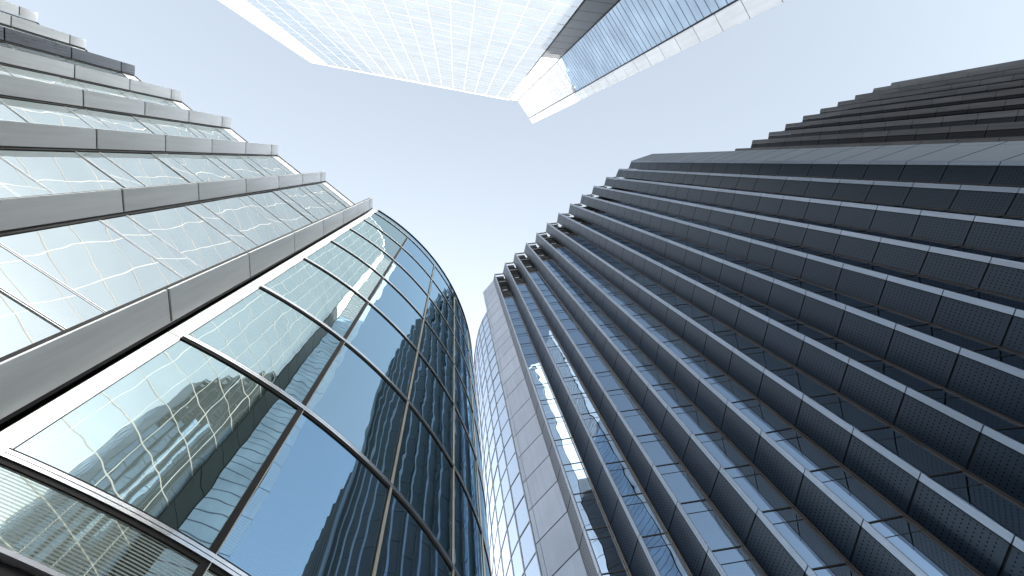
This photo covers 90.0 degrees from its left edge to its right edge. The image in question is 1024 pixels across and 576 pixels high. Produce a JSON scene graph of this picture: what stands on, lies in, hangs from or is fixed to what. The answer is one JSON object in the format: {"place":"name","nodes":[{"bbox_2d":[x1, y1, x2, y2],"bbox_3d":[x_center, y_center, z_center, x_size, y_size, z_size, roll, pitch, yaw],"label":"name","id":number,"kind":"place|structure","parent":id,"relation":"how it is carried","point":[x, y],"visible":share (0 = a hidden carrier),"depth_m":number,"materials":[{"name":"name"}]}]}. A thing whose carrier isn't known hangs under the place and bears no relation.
{"place":"outdoors","nodes":[
{"label":"outdoors","id":0,"kind":"place"},
{"bbox_2d":[0,0,1023,365],"label":"sky","id":1,"kind":"structure","parent":0,"point":[471,177],"materials":[{"name":"blue"}]},
{"label":"ground","id":2,"kind":"structure","parent":0,"visible":0},
{"bbox_2d":[0,0,372,431],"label":"stepped office building","id":3,"kind":"structure","parent":2,"relation":"on","point":[136,213],"depth_m":14.30,"materials":[{"name":"glass"}]},
{"bbox_2d":[0,209,491,575],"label":"curved glass building","id":4,"kind":"structure","parent":2,"relation":"on","point":[312,411],"depth_m":9.33,"materials":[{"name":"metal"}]},
{"bbox_2d":[0,465,198,575],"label":"window pane","id":5,"kind":"structure","parent":4,"relation":"in","point":[41,523],"depth_m":5.57,"materials":[{"name":"blue glass"}]},
{"bbox_2d":[15,340,296,547],"bbox_3d":[-4.950,2.125,8.005,2.515,4.010,0.060,37,-83,-13],"label":"window pane","id":6,"kind":"structure","parent":4,"relation":"in","point":[182,437],"depth_m":7.40,"materials":[{"name":"blue glass"}]},
{"bbox_2d":[204,570,216,575],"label":"window pane","id":7,"kind":"structure","parent":4,"relation":"in","point":[208,573],"depth_m":6.23,"materials":[{"name":"blue glass"}]},
{"bbox_2d":[190,289,339,402],"bbox_3d":[-5.377,1.168,11.855,2.515,3.970,0.060,37,-83,-13],"label":"window pane","id":8,"kind":"structure","parent":4,"relation":"in","point":[263,333],"depth_m":11.46,"materials":[{"name":"blue glass"}]},
{"bbox_2d":[218,413,386,575],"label":"window pane","id":9,"kind":"structure","parent":4,"relation":"in","point":[317,509],"depth_m":8.39,"materials":[{"name":"blue glass"}]},
{"bbox_2d":[265,260,364,336],"bbox_3d":[-5.806,0.208,15.715,2.515,4.030,0.060,37,-83,-13],"label":"window pane","id":10,"kind":"structure","parent":4,"relation":"in","point":[306,285],"depth_m":15.42,"materials":[{"name":"blue glass"}]},
{"bbox_2d":[307,242,380,298],"bbox_3d":[-6.231,-0.743,19.540,2.515,3.900,0.060,37,-83,-13],"label":"window pane","id":11,"kind":"structure","parent":4,"relation":"in","point":[331,257],"depth_m":19.34,"materials":[{"name":"blue glass"}]},
{"bbox_2d":[307,344,404,478],"bbox_3d":[-3.583,2.813,12.463,0.060,3.970,2.515,-41,-75,4],"label":"window pane","id":12,"kind":"structure","parent":4,"relation":"in","point":[351,397],"depth_m":12.09,"materials":[{"name":"blue glass"}]},
{"bbox_2d":[333,230,391,274],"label":"window pane","id":13,"kind":"structure","parent":4,"relation":"in","point":[350,240],"depth_m":23.15,"materials":[{"name":"blue glass"}]},
{"bbox_2d":[352,221,399,257],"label":"window pane","id":14,"kind":"structure","parent":4,"relation":"in","point":[364,228],"depth_m":26.99,"materials":[{"name":"blue glass"}]},
{"bbox_2d":[347,304,415,395],"bbox_3d":[-4.012,1.853,16.323,0.060,4.030,2.515,-41,-75,4],"label":"window pane","id":15,"kind":"structure","parent":4,"relation":"in","point":[372,335],"depth_m":16.04,"materials":[{"name":"blue glass"}]},
{"bbox_2d":[365,213,405,244],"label":"window pane","id":16,"kind":"structure","parent":4,"relation":"in","point":[376,220],"depth_m":30.85,"materials":[{"name":"blue glass"}]},
{"bbox_2d":[376,211,408,235],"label":"window pane","id":17,"kind":"structure","parent":4,"relation":"in","point":[390,220],"depth_m":33.73,"materials":[{"name":"blue glass"}]},
{"bbox_2d":[370,279,421,346],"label":"window pane","id":18,"kind":"structure","parent":4,"relation":"in","point":[386,298],"depth_m":19.96,"materials":[{"name":"blue glass"}]},
{"bbox_2d":[385,262,426,315],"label":"window pane","id":19,"kind":"structure","parent":4,"relation":"in","point":[396,275],"depth_m":23.79,"materials":[{"name":"blue glass"}]},
{"bbox_2d":[395,249,430,293],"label":"window pane","id":20,"kind":"structure","parent":4,"relation":"in","point":[403,258],"depth_m":27.59,"materials":[{"name":"blue glass"}]},
{"bbox_2d":[377,494,450,575],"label":"window pane","id":21,"kind":"structure","parent":4,"relation":"in","point":[407,550],"depth_m":10.17,"materials":[{"name":"blue glass"}]},
{"bbox_2d":[403,238,432,275],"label":"window pane","id":22,"kind":"structure","parent":4,"relation":"in","point":[409,245],"depth_m":31.47,"materials":[{"name":"blue glass"}]},
{"bbox_2d":[408,234,434,263],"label":"window pane","id":23,"kind":"structure","parent":4,"relation":"in","point":[409,236],"depth_m":34.37,"materials":[{"name":"blue glass"}]},
{"bbox_2d":[394,407,451,558],"bbox_3d":[-2.148,4.768,13.109,0.060,3.970,2.515,-30,-75,2],"label":"window pane","id":24,"kind":"structure","parent":4,"relation":"in","point":[423,476],"depth_m":12.75,"materials":[{"name":"blue glass"}]},
{"bbox_2d":[410,354,452,459],"bbox_3d":[-2.577,3.808,16.968,0.060,4.030,2.515,-30,-75,2],"label":"window pane","id":25,"kind":"structure","parent":4,"relation":"in","point":[428,396],"depth_m":16.70,"materials":[{"name":"blue glass"}]},
{"bbox_2d":[419,323,452,399],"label":"window pane","id":26,"kind":"structure","parent":4,"relation":"in","point":[432,350],"depth_m":20.62,"materials":[{"name":"blue glass"}]},
{"bbox_2d":[425,299,452,359],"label":"window pane","id":27,"kind":"structure","parent":4,"relation":"in","point":[433,317],"depth_m":24.43,"materials":[{"name":"blue glass"}]},
{"bbox_2d":[430,281,452,330],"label":"window pane","id":28,"kind":"structure","parent":4,"relation":"in","point":[435,294],"depth_m":28.29,"materials":[{"name":"blue glass"}]},
{"bbox_2d":[433,268,453,310],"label":"window pane","id":29,"kind":"structure","parent":4,"relation":"in","point":[438,279],"depth_m":32.13,"materials":[{"name":"blue glass"}]},
{"bbox_2d":[435,262,453,293],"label":"window pane","id":30,"kind":"structure","parent":4,"relation":"in","point":[436,264],"depth_m":34.98,"materials":[{"name":"blue glass"}]},
{"bbox_2d":[454,292,466,325],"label":"window pane","id":31,"kind":"structure","parent":4,"relation":"in","point":[454,292],"depth_m":35.74,"materials":[{"name":"blue glass"}]},
{"bbox_2d":[455,300,467,344],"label":"window pane","id":32,"kind":"structure","parent":4,"relation":"in","point":[458,314],"depth_m":32.86,"materials":[{"name":"blue glass"}]},
{"bbox_2d":[455,318,469,371],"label":"window pane","id":33,"kind":"structure","parent":4,"relation":"in","point":[459,336],"depth_m":29.00,"materials":[{"name":"blue glass"}]},
{"bbox_2d":[455,340,471,403],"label":"window pane","id":34,"kind":"structure","parent":4,"relation":"in","point":[461,366],"depth_m":25.16,"materials":[{"name":"blue glass"}]},
{"bbox_2d":[455,369,474,449],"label":"window pane","id":35,"kind":"structure","parent":4,"relation":"in","point":[462,403],"depth_m":21.35,"materials":[{"name":"blue glass"}]},
{"bbox_2d":[455,410,479,520],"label":"window pane","id":36,"kind":"structure","parent":4,"relation":"in","point":[465,461],"depth_m":17.41,"materials":[{"name":"blue glass"}]},
{"bbox_2d":[454,474,483,575],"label":"window pane","id":37,"kind":"structure","parent":4,"relation":"in","point":[468,561],"depth_m":13.85,"materials":[{"name":"blue glass"}]},
{"bbox_2d":[468,337,472,364],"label":"window pane","id":38,"kind":"structure","parent":4,"relation":"in","point":[468,337],"depth_m":33.82,"materials":[{"name":"blue glass"}]},
{"bbox_2d":[470,360,474,390],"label":"window pane","id":39,"kind":"structure","parent":4,"relation":"in","point":[472,377],"depth_m":29.84,"materials":[{"name":"blue glass"}]},
{"bbox_2d":[472,387,478,431],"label":"window pane","id":40,"kind":"structure","parent":4,"relation":"in","point":[474,403],"depth_m":26.00,"materials":[{"name":"blue glass"}]},
{"bbox_2d":[474,420,482,480],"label":"window pane","id":41,"kind":"structure","parent":4,"relation":"in","point":[476,434],"depth_m":22.16,"materials":[{"name":"blue glass"}]},
{"bbox_2d":[478,470,489,558],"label":"window pane","id":42,"kind":"structure","parent":4,"relation":"in","point":[483,514],"depth_m":18.18,"materials":[{"name":"blue glass"}]},
{"bbox_2d":[483,543,489,575],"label":"window pane","id":43,"kind":"structure","parent":4,"relation":"in","point":[487,570],"depth_m":15.58,"materials":[{"name":"blue glass"}]},
{"bbox_2d":[219,0,787,122],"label":"glass tower","id":44,"kind":"structure","parent":2,"relation":"on","point":[537,60],"depth_m":80.51,"materials":[{"name":"white glass"}]},
{"bbox_2d":[473,312,542,575],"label":"glass block","id":45,"kind":"structure","parent":2,"relation":"on","point":[513,548],"depth_m":62.04,"materials":[{"name":"blue glass"}]},
{"bbox_2d":[483,141,1023,575],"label":"office tower","id":46,"kind":"structure","parent":2,"relation":"on","point":[795,362],"depth_m":36.26,"materials":[{"name":"grey glass"}]},
{"bbox_2d":[735,59,1023,150],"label":"office wing","id":47,"kind":"structure","parent":46,"relation":"attached to","point":[981,104],"depth_m":66.06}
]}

